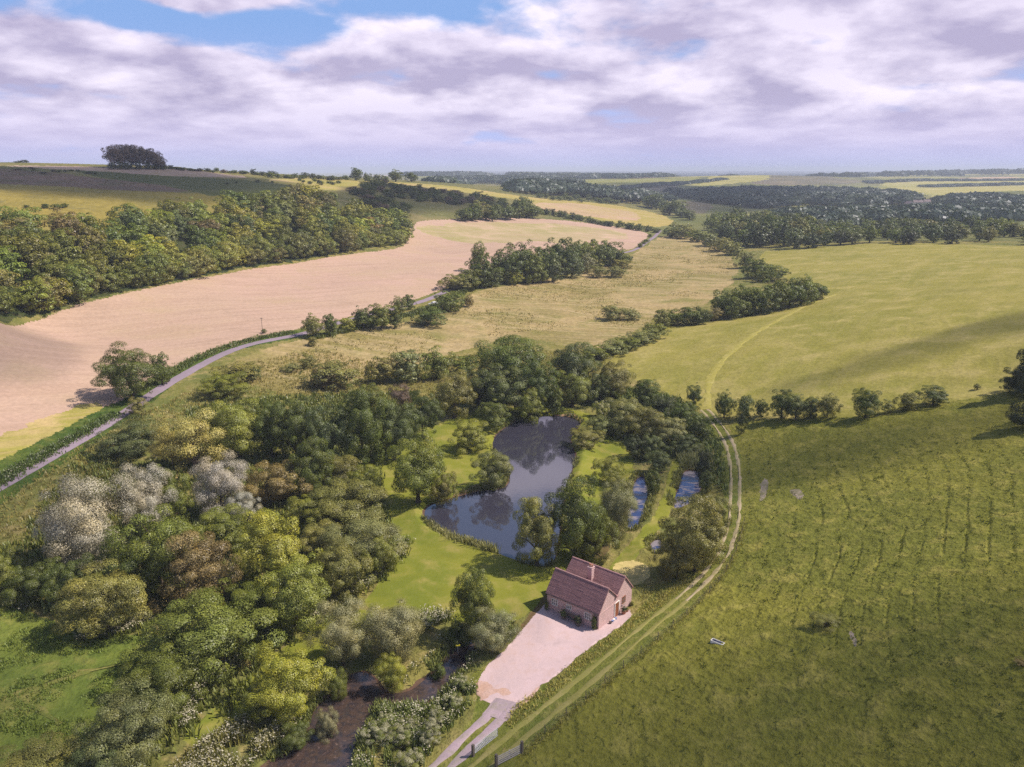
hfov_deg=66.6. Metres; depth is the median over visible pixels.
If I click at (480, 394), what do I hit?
broadleaf tree
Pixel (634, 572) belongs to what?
cut grass
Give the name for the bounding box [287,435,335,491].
broadleaf tree
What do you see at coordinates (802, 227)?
woodland tree
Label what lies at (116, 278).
woodland tree
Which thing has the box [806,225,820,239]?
woodland tree
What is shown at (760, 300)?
broadleaf tree
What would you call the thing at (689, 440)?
bush
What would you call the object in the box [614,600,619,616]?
door
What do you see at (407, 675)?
cow parsley
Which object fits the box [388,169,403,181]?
skyline tree
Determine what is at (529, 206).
field tree
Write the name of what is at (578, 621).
planted tub
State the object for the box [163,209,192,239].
woodland tree
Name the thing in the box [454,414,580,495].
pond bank
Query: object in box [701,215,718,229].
woodland tree
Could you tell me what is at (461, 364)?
bush
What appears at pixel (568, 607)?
window
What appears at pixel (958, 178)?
bare field
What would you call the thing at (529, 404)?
broadleaf tree
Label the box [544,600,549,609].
climbing shrub
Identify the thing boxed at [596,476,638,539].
willow tree
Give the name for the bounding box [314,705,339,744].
marsh shrub
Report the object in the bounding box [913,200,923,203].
village house
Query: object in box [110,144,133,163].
beech tree
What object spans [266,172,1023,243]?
countryside
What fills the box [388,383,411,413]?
bare tree
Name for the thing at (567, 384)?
broadleaf tree
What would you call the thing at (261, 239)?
woodland tree
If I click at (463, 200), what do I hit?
thorn bush
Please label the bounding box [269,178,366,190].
ridge pasture
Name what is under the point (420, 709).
cow parsley
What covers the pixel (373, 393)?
broadleaf tree
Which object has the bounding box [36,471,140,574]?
broadleaf tree
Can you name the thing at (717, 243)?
bush
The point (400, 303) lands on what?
bush
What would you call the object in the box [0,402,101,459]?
field margin
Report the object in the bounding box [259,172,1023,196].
corn field
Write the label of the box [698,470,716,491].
bush
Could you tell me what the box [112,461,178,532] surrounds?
broadleaf tree
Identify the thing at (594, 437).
willow tree
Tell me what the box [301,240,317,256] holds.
woodland tree
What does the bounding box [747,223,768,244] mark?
woodland tree
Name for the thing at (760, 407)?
hawthorn tree
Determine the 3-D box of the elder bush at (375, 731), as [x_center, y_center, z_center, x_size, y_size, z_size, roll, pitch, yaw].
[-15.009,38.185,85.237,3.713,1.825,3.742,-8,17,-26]
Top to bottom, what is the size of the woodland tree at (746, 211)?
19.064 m
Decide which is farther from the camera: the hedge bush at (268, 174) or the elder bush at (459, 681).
the hedge bush at (268, 174)
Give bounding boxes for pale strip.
[11,165,246,177]
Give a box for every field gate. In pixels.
[471,728,497,756]
[495,740,523,766]
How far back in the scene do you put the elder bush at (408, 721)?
86.90 m
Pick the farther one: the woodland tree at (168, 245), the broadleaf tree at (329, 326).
the woodland tree at (168, 245)
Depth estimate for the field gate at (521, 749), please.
80.97 m
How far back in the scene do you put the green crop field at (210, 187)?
598.87 m
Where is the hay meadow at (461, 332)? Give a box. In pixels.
[227,235,739,393]
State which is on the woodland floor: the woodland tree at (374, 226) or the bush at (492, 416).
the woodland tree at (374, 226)
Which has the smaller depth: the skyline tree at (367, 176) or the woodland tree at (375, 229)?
the woodland tree at (375, 229)
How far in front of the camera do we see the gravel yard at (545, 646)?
100.06 m
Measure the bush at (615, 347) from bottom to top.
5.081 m
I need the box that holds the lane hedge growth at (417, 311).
[304,255,588,339]
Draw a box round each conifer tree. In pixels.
[1005,401,1023,424]
[1007,348,1023,398]
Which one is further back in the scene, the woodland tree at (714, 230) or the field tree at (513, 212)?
the field tree at (513, 212)
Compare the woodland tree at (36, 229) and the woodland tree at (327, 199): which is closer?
the woodland tree at (36, 229)
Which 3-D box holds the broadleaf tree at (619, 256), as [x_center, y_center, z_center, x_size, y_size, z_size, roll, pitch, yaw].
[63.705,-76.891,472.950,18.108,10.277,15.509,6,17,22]
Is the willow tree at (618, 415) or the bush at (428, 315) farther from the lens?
the bush at (428, 315)
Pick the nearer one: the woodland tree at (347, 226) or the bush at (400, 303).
the bush at (400, 303)
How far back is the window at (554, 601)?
108.55 m
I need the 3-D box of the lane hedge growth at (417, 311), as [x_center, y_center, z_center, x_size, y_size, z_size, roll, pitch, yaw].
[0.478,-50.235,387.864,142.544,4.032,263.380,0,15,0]
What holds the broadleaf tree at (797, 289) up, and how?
on the rough grass at (424, 645)
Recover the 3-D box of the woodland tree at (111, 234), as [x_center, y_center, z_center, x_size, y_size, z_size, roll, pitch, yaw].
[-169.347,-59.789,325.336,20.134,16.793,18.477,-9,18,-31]
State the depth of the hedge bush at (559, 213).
755.06 m
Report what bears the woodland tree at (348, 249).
on the woodland floor
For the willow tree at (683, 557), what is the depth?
114.96 m
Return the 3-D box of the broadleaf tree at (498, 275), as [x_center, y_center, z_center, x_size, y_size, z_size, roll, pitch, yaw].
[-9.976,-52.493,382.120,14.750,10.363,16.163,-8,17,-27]
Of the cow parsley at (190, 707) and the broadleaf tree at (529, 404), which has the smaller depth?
the cow parsley at (190, 707)
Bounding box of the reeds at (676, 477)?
[620,465,708,553]
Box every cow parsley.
[0,434,75,476]
[0,587,38,611]
[71,612,154,642]
[162,710,294,766]
[171,652,246,732]
[238,619,517,766]
[265,535,415,636]
[347,673,477,766]
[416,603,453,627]
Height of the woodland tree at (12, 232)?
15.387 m
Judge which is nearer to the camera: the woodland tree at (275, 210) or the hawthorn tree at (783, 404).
the hawthorn tree at (783, 404)
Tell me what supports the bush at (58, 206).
on the hill pasture at (98, 203)
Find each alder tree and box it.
[248,398,290,458]
[265,396,318,459]
[305,394,354,462]
[336,383,391,466]
[372,400,419,461]
[406,390,445,441]
[541,474,607,559]
[576,504,619,563]
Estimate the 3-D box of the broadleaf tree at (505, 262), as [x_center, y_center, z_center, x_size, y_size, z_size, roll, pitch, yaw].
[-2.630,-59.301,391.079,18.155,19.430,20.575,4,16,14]
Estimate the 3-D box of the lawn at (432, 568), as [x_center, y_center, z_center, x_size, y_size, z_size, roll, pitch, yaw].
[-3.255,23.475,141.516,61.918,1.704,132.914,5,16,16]
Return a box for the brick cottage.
[546,556,633,628]
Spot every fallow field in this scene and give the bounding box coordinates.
[0,169,191,191]
[296,172,860,213]
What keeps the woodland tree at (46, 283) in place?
on the woodland floor
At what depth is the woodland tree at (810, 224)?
580.84 m
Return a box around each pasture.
[0,184,222,237]
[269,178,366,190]
[278,172,1023,214]
[514,391,1023,766]
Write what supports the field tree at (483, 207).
on the downland
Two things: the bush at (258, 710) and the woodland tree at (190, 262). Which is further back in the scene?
the woodland tree at (190, 262)
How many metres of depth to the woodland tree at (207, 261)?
346.86 m
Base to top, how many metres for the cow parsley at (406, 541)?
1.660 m
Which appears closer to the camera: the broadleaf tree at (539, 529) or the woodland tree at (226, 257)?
the broadleaf tree at (539, 529)
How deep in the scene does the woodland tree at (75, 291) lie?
274.54 m
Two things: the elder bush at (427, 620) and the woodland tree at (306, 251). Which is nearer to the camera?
the elder bush at (427, 620)
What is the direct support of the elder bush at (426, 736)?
on the rough grass at (424, 645)
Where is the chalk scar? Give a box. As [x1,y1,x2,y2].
[759,478,856,646]
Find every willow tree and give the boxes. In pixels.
[146,428,194,465]
[148,407,227,471]
[302,595,373,665]
[319,510,408,562]
[355,597,425,662]
[374,651,406,693]
[463,603,521,652]
[468,449,513,490]
[568,425,605,448]
[581,414,620,437]
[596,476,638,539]
[603,397,647,435]
[622,406,667,439]
[649,414,687,445]
[651,529,701,579]
[657,493,728,571]
[701,493,738,529]
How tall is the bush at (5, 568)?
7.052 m
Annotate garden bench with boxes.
[565,612,577,623]
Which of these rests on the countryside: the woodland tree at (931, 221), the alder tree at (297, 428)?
the woodland tree at (931, 221)
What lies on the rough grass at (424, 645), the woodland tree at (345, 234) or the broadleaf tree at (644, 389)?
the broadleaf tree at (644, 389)
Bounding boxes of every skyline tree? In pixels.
[349,167,362,180]
[363,172,373,181]
[373,174,384,180]
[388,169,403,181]
[404,172,418,181]
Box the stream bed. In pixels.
[259,414,701,766]
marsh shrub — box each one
[274,720,314,751]
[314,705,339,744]
[327,666,347,701]
[429,662,446,680]
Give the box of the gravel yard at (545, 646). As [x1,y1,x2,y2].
[478,603,630,703]
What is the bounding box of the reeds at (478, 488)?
[421,412,584,565]
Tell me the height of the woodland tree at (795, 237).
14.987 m
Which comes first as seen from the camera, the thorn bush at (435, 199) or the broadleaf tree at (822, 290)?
the broadleaf tree at (822, 290)
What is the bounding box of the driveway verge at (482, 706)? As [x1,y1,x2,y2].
[437,663,522,766]
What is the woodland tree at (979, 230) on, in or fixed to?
on the countryside
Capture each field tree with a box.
[454,208,472,220]
[461,208,483,219]
[468,200,490,218]
[469,202,482,218]
[481,209,490,219]
[485,206,501,220]
[492,205,502,218]
[501,206,515,219]
[504,205,521,219]
[510,196,530,208]
[511,200,528,217]
[515,200,537,216]
[522,206,543,217]
[641,194,660,207]
[648,194,663,209]
[657,201,669,210]
[660,204,674,214]
[667,199,688,215]
[672,208,686,217]
[681,210,696,219]
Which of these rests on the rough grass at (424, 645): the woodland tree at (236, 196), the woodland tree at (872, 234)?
the woodland tree at (872, 234)
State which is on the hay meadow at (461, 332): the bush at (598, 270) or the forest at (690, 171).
the bush at (598, 270)
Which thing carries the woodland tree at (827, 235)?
on the rough grass at (424, 645)
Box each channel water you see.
[627,477,647,527]
[651,540,660,551]
[674,471,700,507]
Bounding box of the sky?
[0,0,1023,171]
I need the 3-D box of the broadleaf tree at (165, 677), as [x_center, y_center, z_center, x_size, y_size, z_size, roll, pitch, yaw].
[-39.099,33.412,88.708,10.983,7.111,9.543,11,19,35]
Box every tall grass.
[0,346,600,538]
[505,565,706,728]
[520,520,747,756]
[635,460,726,613]
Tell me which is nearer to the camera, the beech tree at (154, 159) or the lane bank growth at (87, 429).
the lane bank growth at (87, 429)
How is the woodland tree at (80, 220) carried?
on the woodland floor
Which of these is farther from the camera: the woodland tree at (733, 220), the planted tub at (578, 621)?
the woodland tree at (733, 220)
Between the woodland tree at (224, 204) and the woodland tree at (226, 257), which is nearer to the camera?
the woodland tree at (226, 257)
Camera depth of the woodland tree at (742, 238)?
569.92 m
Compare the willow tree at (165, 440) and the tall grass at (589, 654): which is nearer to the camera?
the tall grass at (589, 654)
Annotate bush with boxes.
[0,546,22,603]
[0,558,59,605]
[0,730,96,766]
[38,552,96,610]
[50,204,64,208]
[57,740,126,766]
[83,414,170,458]
[106,162,117,168]
[115,161,125,168]
[122,162,134,168]
[125,396,152,416]
[134,162,142,168]
[143,162,152,168]
[193,503,253,552]
[195,371,254,398]
[209,361,261,382]
[223,578,276,627]
[237,676,283,723]
[242,458,312,504]
[247,365,261,379]
[263,172,274,177]
[279,362,301,371]
[283,491,332,529]
[290,519,342,567]
[298,352,317,368]
[298,359,359,389]
[304,477,389,530]
[307,337,317,345]
[308,173,317,178]
[310,366,338,388]
[311,454,363,489]
[311,538,377,601]
[339,318,355,329]
[345,464,385,489]
[347,186,362,191]
[348,187,360,194]
[357,718,390,746]
[358,189,369,196]
[358,194,374,199]
[359,198,371,204]
[360,527,398,577]
[363,355,403,382]
[375,709,397,726]
[377,203,388,210]
[381,722,410,750]
[388,349,427,382]
[389,296,407,311]
[390,184,403,189]
[390,201,400,207]
[393,746,424,766]
[394,206,409,212]
[398,714,420,729]
[403,204,412,209]
[403,294,415,309]
[404,186,416,190]
[409,192,416,198]
[410,306,447,325]
[415,195,425,201]
[415,345,457,379]
[416,719,441,745]
[418,614,434,629]
[420,194,429,200]
[423,704,448,727]
[429,471,458,505]
[431,197,440,201]
[434,290,465,311]
[436,194,445,201]
[442,692,462,710]
[443,196,452,202]
[446,200,462,204]
[446,618,473,649]
[448,418,492,455]
[449,355,483,372]
[450,673,468,690]
[457,198,468,203]
[461,293,473,305]
[475,398,511,431]
[498,202,509,207]
[549,209,555,215]
[555,210,564,216]
[574,214,582,219]
[587,264,608,276]
[591,455,626,486]
[592,400,609,416]
[598,338,630,354]
[602,304,625,319]
[605,266,628,276]
[617,307,640,319]
[619,434,647,458]
[625,223,634,229]
[625,328,659,343]
[632,224,643,230]
[637,432,668,458]
[642,449,671,472]
[643,225,650,231]
[643,395,677,417]
[645,468,664,493]
[651,228,661,232]
[652,309,671,326]
[663,401,702,429]
[666,431,704,455]
[668,222,695,238]
[676,445,710,471]
[684,413,713,439]
[695,449,715,477]
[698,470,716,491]
[699,233,718,245]
[705,307,725,320]
[706,237,733,250]
[717,241,743,254]
[731,252,755,266]
[809,611,841,631]
[998,367,1023,392]
[1012,656,1023,666]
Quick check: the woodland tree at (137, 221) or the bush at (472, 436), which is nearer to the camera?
the bush at (472, 436)
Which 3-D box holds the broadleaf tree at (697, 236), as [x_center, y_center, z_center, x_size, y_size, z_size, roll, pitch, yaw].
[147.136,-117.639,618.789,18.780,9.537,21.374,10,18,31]
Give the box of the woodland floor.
[0,208,401,323]
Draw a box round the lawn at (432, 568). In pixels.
[183,406,681,745]
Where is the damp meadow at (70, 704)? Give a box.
[0,606,176,766]
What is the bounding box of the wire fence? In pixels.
[529,517,744,743]
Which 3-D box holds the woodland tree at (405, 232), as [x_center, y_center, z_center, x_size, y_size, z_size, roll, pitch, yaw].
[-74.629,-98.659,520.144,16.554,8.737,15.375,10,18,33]
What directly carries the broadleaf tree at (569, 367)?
on the rough grass at (424, 645)
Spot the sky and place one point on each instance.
(230, 85)
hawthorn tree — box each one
[686,382,702,405]
[714,389,737,418]
[733,395,754,417]
[735,405,748,434]
[750,399,768,416]
[768,389,799,417]
[786,393,809,420]
[799,396,819,417]
[816,392,843,418]
[852,387,885,417]
[879,398,895,413]
[894,392,920,410]
[914,385,949,404]
[973,383,980,389]
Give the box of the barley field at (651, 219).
[392,182,672,226]
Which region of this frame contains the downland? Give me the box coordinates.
[0,162,675,247]
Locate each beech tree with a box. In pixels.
[100,146,122,167]
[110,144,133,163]
[115,144,141,167]
[124,146,147,165]
[139,148,161,164]
[148,152,164,169]
[156,157,167,169]
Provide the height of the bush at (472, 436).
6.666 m
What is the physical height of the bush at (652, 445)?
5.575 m
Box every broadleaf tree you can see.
[32,509,82,561]
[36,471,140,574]
[50,558,152,638]
[56,676,180,766]
[89,534,153,594]
[90,341,176,400]
[99,503,196,594]
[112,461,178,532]
[116,642,210,721]
[117,577,287,686]
[146,530,243,613]
[147,351,170,384]
[150,464,194,522]
[188,449,249,521]
[203,397,263,458]
[224,490,262,523]
[232,507,323,590]
[240,553,332,633]
[244,640,336,732]
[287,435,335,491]
[300,313,325,335]
[321,313,337,335]
[347,306,376,328]
[351,382,385,406]
[368,303,399,328]
[386,309,403,327]
[386,427,446,502]
[430,369,481,419]
[435,274,472,288]
[446,565,495,645]
[453,268,480,288]
[455,364,494,410]
[464,252,501,287]
[464,334,549,387]
[469,241,488,269]
[471,363,527,412]
[476,267,503,286]
[491,246,523,283]
[503,272,524,284]
[506,238,538,280]
[511,496,569,565]
[514,387,546,423]
[516,248,548,283]
[518,360,560,417]
[526,262,548,282]
[528,243,558,279]
[540,251,568,281]
[542,389,564,416]
[547,237,581,274]
[548,341,600,400]
[551,369,591,406]
[561,250,584,277]
[570,240,599,269]
[581,252,597,273]
[581,345,612,360]
[587,239,614,266]
[587,373,616,400]
[590,355,636,397]
[597,240,624,265]
[606,248,631,263]
[612,259,636,268]
[615,335,644,350]
[623,254,632,262]
[632,379,660,404]
[641,322,672,337]
[658,309,681,323]
[662,225,681,236]
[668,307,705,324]
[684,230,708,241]
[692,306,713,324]
[710,288,737,316]
[718,294,750,317]
[729,284,767,315]
[741,258,771,277]
[747,286,781,313]
[750,265,791,280]
[760,278,792,310]
[776,277,807,307]
[791,274,819,304]
[805,283,829,299]
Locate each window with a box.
[551,598,557,606]
[565,603,571,610]
[584,612,591,621]
[622,595,625,604]
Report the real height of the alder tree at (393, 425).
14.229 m
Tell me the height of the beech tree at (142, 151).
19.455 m
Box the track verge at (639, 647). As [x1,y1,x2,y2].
[498,410,742,766]
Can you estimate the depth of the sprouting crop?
603.57 m
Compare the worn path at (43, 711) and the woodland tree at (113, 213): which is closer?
the worn path at (43, 711)
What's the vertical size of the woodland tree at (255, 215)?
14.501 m
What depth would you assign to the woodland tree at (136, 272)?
302.55 m
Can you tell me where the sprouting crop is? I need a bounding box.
[416,221,627,243]
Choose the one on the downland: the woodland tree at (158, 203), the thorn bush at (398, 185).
the thorn bush at (398, 185)
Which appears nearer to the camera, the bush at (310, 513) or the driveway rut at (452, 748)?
the driveway rut at (452, 748)
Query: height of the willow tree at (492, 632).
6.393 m
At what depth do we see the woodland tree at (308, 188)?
494.18 m
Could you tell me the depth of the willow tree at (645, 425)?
179.00 m
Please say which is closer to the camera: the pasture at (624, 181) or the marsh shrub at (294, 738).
the marsh shrub at (294, 738)
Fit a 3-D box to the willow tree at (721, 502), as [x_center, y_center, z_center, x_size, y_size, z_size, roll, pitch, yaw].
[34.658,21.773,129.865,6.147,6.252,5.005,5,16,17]
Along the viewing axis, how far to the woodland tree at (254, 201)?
431.57 m
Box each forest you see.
[396,171,651,175]
[421,174,585,183]
[434,171,874,172]
[500,178,677,201]
[505,171,603,178]
[598,172,720,178]
[618,177,729,188]
[662,184,925,206]
[717,171,867,176]
[725,192,803,206]
[753,202,1023,225]
[839,168,1023,176]
[861,178,1023,182]
[916,182,1023,186]
[929,191,1023,204]
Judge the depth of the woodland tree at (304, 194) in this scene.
487.15 m
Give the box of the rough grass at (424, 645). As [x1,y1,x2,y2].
[0,241,1023,766]
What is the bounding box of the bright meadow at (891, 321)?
[602,243,1023,419]
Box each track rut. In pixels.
[467,599,677,766]
[488,600,688,766]
[675,410,732,598]
[686,409,741,600]
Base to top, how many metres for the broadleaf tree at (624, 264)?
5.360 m
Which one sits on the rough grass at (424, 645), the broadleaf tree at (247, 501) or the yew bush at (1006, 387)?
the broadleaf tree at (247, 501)
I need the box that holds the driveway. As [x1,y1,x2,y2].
[483,698,516,720]
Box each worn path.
[0,660,134,711]
[18,697,62,724]
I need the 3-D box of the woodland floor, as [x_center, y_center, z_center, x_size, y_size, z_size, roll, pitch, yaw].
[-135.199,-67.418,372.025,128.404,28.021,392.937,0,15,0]
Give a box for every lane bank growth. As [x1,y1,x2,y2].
[0,411,124,490]
[134,330,296,393]
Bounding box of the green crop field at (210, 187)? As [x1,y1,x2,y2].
[74,170,292,196]
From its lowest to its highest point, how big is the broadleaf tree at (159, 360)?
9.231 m
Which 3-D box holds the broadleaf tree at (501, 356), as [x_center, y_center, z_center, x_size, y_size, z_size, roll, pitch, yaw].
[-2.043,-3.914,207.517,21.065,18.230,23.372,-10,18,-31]
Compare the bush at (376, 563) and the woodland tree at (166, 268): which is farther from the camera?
the woodland tree at (166, 268)
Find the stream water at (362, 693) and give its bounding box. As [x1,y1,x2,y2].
[265,638,485,766]
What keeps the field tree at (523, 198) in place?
on the downland
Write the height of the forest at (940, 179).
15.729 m
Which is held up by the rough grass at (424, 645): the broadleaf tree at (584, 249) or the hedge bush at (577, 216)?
the broadleaf tree at (584, 249)
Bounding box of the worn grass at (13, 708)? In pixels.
[0,687,41,721]
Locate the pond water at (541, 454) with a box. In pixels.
[425,416,579,563]
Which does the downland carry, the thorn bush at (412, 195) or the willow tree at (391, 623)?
the thorn bush at (412, 195)
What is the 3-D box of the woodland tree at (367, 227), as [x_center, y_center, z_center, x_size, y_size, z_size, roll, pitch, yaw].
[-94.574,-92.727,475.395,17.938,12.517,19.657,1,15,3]
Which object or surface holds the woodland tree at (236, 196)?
on the woodland floor
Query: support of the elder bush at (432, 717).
on the rough grass at (424, 645)
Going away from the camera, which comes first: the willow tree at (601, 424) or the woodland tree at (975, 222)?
the willow tree at (601, 424)
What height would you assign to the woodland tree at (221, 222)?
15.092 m
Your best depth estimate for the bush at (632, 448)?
168.79 m
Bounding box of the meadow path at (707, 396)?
[701,294,836,409]
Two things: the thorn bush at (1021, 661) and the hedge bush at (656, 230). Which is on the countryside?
the hedge bush at (656, 230)
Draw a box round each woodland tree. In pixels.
[0,205,48,233]
[0,216,28,234]
[0,222,10,245]
[0,226,41,242]
[0,227,24,244]
[0,230,54,273]
[0,232,55,278]
[0,245,36,285]
[0,269,20,295]
[0,286,18,309]
[0,286,30,313]
[1,219,50,238]
[11,275,58,311]
[14,273,72,309]
[31,254,83,293]
[32,278,72,307]
[36,227,83,267]
[41,207,84,248]
[47,212,96,234]
[53,257,96,287]
[54,262,95,302]
[57,276,92,297]
[67,224,109,258]
[68,225,109,254]
[74,265,106,294]
[81,245,115,286]
[83,212,125,238]
[90,220,130,253]
[90,241,128,272]
[98,266,133,291]
[105,202,144,230]
[106,239,151,271]
[108,203,150,235]
[108,222,148,246]
[116,260,155,286]
[129,235,164,257]
[130,246,170,283]
[133,247,177,283]
[134,215,167,236]
[134,263,159,283]
[139,216,178,251]
[139,234,175,254]
[144,209,176,231]
[150,199,176,215]
[155,254,184,281]
[158,197,192,224]
[162,247,190,272]
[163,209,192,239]
[171,259,192,278]
[172,253,200,277]
[175,247,217,276]
[177,196,208,230]
[179,244,211,266]
[181,225,217,252]
[182,200,211,220]
[184,219,222,237]
[190,246,216,273]
[198,212,231,232]
[204,249,223,271]
[205,228,226,248]
[210,245,239,267]
[211,189,249,214]
[211,194,239,216]
[212,240,240,267]
[215,204,255,233]
[218,235,244,263]
[223,213,256,236]
[223,222,259,242]
[225,192,255,210]
[229,202,257,227]
[232,246,252,264]
[233,235,255,256]
[238,192,258,214]
[239,243,265,264]
[243,233,271,259]
[244,207,264,230]
[250,190,280,213]
[252,218,281,239]
[253,239,274,262]
[261,213,291,236]
[262,204,291,230]
[264,236,293,258]
[267,227,295,244]
[268,199,294,218]
[268,247,287,262]
[272,187,299,206]
[277,199,299,222]
[281,240,302,258]
[285,233,316,257]
[286,182,306,204]
[290,203,316,230]
[292,190,313,206]
[292,229,313,252]
[293,195,324,218]
[295,217,321,235]
[296,213,335,237]
[297,183,322,199]
[300,208,326,223]
[300,216,329,238]
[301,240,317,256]
[304,201,336,221]
[308,232,333,253]
[311,191,338,211]
[311,235,337,255]
[313,191,339,205]
[322,203,344,229]
[324,237,338,252]
[329,218,361,236]
[332,228,358,251]
[333,216,355,228]
[335,204,356,216]
[336,234,352,250]
[342,198,359,208]
[342,206,365,222]
[345,236,363,249]
[348,198,370,216]
[349,217,375,231]
[352,223,370,245]
[353,221,371,232]
[355,230,369,248]
[359,213,383,227]
[361,204,373,214]
[361,215,383,233]
[365,232,377,246]
[369,226,384,242]
[370,231,384,245]
[372,207,390,227]
[373,211,393,229]
[377,233,394,245]
[379,226,397,244]
[387,208,407,222]
[389,219,400,229]
[392,233,403,244]
[393,211,410,221]
[394,218,415,232]
[394,229,413,241]
[394,231,407,243]
[396,226,410,238]
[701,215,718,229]
[707,223,722,237]
[712,212,728,221]
[716,220,734,240]
[721,214,734,224]
[722,217,739,238]
[725,204,743,215]
[726,210,749,223]
[729,229,752,246]
[730,208,747,215]
[730,222,746,239]
[739,216,760,224]
[740,213,760,222]
[743,221,756,233]
[745,225,773,246]
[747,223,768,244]
[759,210,771,219]
[759,214,773,225]
[762,215,785,225]
[764,221,781,244]
[769,220,782,242]
[775,222,792,246]
[778,213,793,220]
[780,215,791,224]
[784,228,807,247]
[787,220,797,240]
[790,217,810,244]
[793,215,812,222]
[797,216,818,225]
[799,212,812,220]
[801,233,829,247]
[805,220,817,236]
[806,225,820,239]
[813,226,830,237]
[816,222,833,232]
[819,229,833,244]
[822,226,834,237]
[828,228,853,244]
[830,221,845,235]
[832,226,842,232]
[841,222,852,229]
[841,227,856,241]
[843,229,866,243]
[848,224,864,238]
[859,217,871,225]
[859,220,879,227]
[860,223,875,232]
[860,225,881,242]
[869,220,887,230]
[878,224,895,239]
[885,229,910,242]
[886,217,902,227]
[887,219,899,228]
[899,217,916,228]
[899,228,923,243]
[901,224,923,239]
[904,222,922,239]
[912,219,930,232]
[922,223,945,240]
[923,223,943,242]
[924,219,937,227]
[936,226,958,237]
[938,217,959,226]
[939,230,962,243]
[953,224,974,237]
[962,215,981,228]
[971,222,989,240]
[973,220,989,226]
[976,226,998,241]
[980,221,1006,236]
[985,217,1007,224]
[998,219,1018,236]
[1005,222,1023,236]
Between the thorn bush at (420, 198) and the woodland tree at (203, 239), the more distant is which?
the thorn bush at (420, 198)
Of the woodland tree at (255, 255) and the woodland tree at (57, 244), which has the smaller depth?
the woodland tree at (57, 244)
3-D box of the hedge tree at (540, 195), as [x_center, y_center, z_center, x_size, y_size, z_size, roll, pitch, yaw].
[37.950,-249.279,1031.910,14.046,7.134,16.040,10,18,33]
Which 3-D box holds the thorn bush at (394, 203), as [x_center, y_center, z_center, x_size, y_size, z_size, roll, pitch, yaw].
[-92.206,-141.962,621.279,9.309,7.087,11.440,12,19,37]
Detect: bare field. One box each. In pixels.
[362,175,1017,178]
[535,202,640,220]
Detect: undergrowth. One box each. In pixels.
[0,389,435,766]
[585,386,729,494]
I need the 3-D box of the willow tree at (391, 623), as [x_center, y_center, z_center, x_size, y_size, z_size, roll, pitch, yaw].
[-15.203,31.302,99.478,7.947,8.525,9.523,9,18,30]
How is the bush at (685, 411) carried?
on the rough grass at (424, 645)
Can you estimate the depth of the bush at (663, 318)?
290.86 m
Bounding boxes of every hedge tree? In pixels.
[534,193,543,197]
[573,194,580,199]
[603,197,611,202]
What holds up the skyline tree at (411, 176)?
on the downland
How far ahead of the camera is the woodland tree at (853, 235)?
530.76 m
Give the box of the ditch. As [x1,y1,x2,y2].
[517,545,608,632]
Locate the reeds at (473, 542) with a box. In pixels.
[420,517,501,553]
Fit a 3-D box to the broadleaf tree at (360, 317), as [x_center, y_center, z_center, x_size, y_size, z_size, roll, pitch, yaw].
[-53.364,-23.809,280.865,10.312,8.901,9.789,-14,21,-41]
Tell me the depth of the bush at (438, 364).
226.89 m
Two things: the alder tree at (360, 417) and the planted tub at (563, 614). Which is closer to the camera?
the planted tub at (563, 614)
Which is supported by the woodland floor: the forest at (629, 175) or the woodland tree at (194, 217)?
the woodland tree at (194, 217)
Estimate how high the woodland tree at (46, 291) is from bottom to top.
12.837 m
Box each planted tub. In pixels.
[559,609,566,618]
[574,615,581,625]
[620,606,626,614]
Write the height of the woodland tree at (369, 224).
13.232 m
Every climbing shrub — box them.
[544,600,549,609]
[590,614,597,629]
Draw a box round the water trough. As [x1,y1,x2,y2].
[710,638,723,644]
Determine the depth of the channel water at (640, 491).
148.21 m
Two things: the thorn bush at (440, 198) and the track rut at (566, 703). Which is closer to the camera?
the track rut at (566, 703)
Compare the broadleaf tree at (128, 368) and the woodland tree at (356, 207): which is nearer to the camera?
the broadleaf tree at (128, 368)
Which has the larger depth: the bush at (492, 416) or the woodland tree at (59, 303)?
the woodland tree at (59, 303)
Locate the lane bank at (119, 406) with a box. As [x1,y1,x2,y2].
[0,330,303,503]
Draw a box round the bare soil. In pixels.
[476,680,539,708]
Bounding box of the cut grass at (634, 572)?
[613,560,649,584]
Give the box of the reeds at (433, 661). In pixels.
[265,621,514,761]
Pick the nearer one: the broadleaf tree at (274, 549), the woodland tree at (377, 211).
the broadleaf tree at (274, 549)
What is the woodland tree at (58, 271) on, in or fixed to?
on the woodland floor
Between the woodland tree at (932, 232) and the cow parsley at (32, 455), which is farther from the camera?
the woodland tree at (932, 232)
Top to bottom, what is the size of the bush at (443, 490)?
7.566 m
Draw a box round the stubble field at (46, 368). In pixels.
[0,218,647,435]
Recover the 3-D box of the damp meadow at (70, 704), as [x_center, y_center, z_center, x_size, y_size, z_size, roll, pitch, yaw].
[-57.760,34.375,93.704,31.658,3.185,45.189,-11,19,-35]
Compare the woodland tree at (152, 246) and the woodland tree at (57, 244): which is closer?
the woodland tree at (57, 244)
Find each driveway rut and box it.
[429,698,502,766]
[447,701,516,766]
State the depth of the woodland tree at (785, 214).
664.28 m

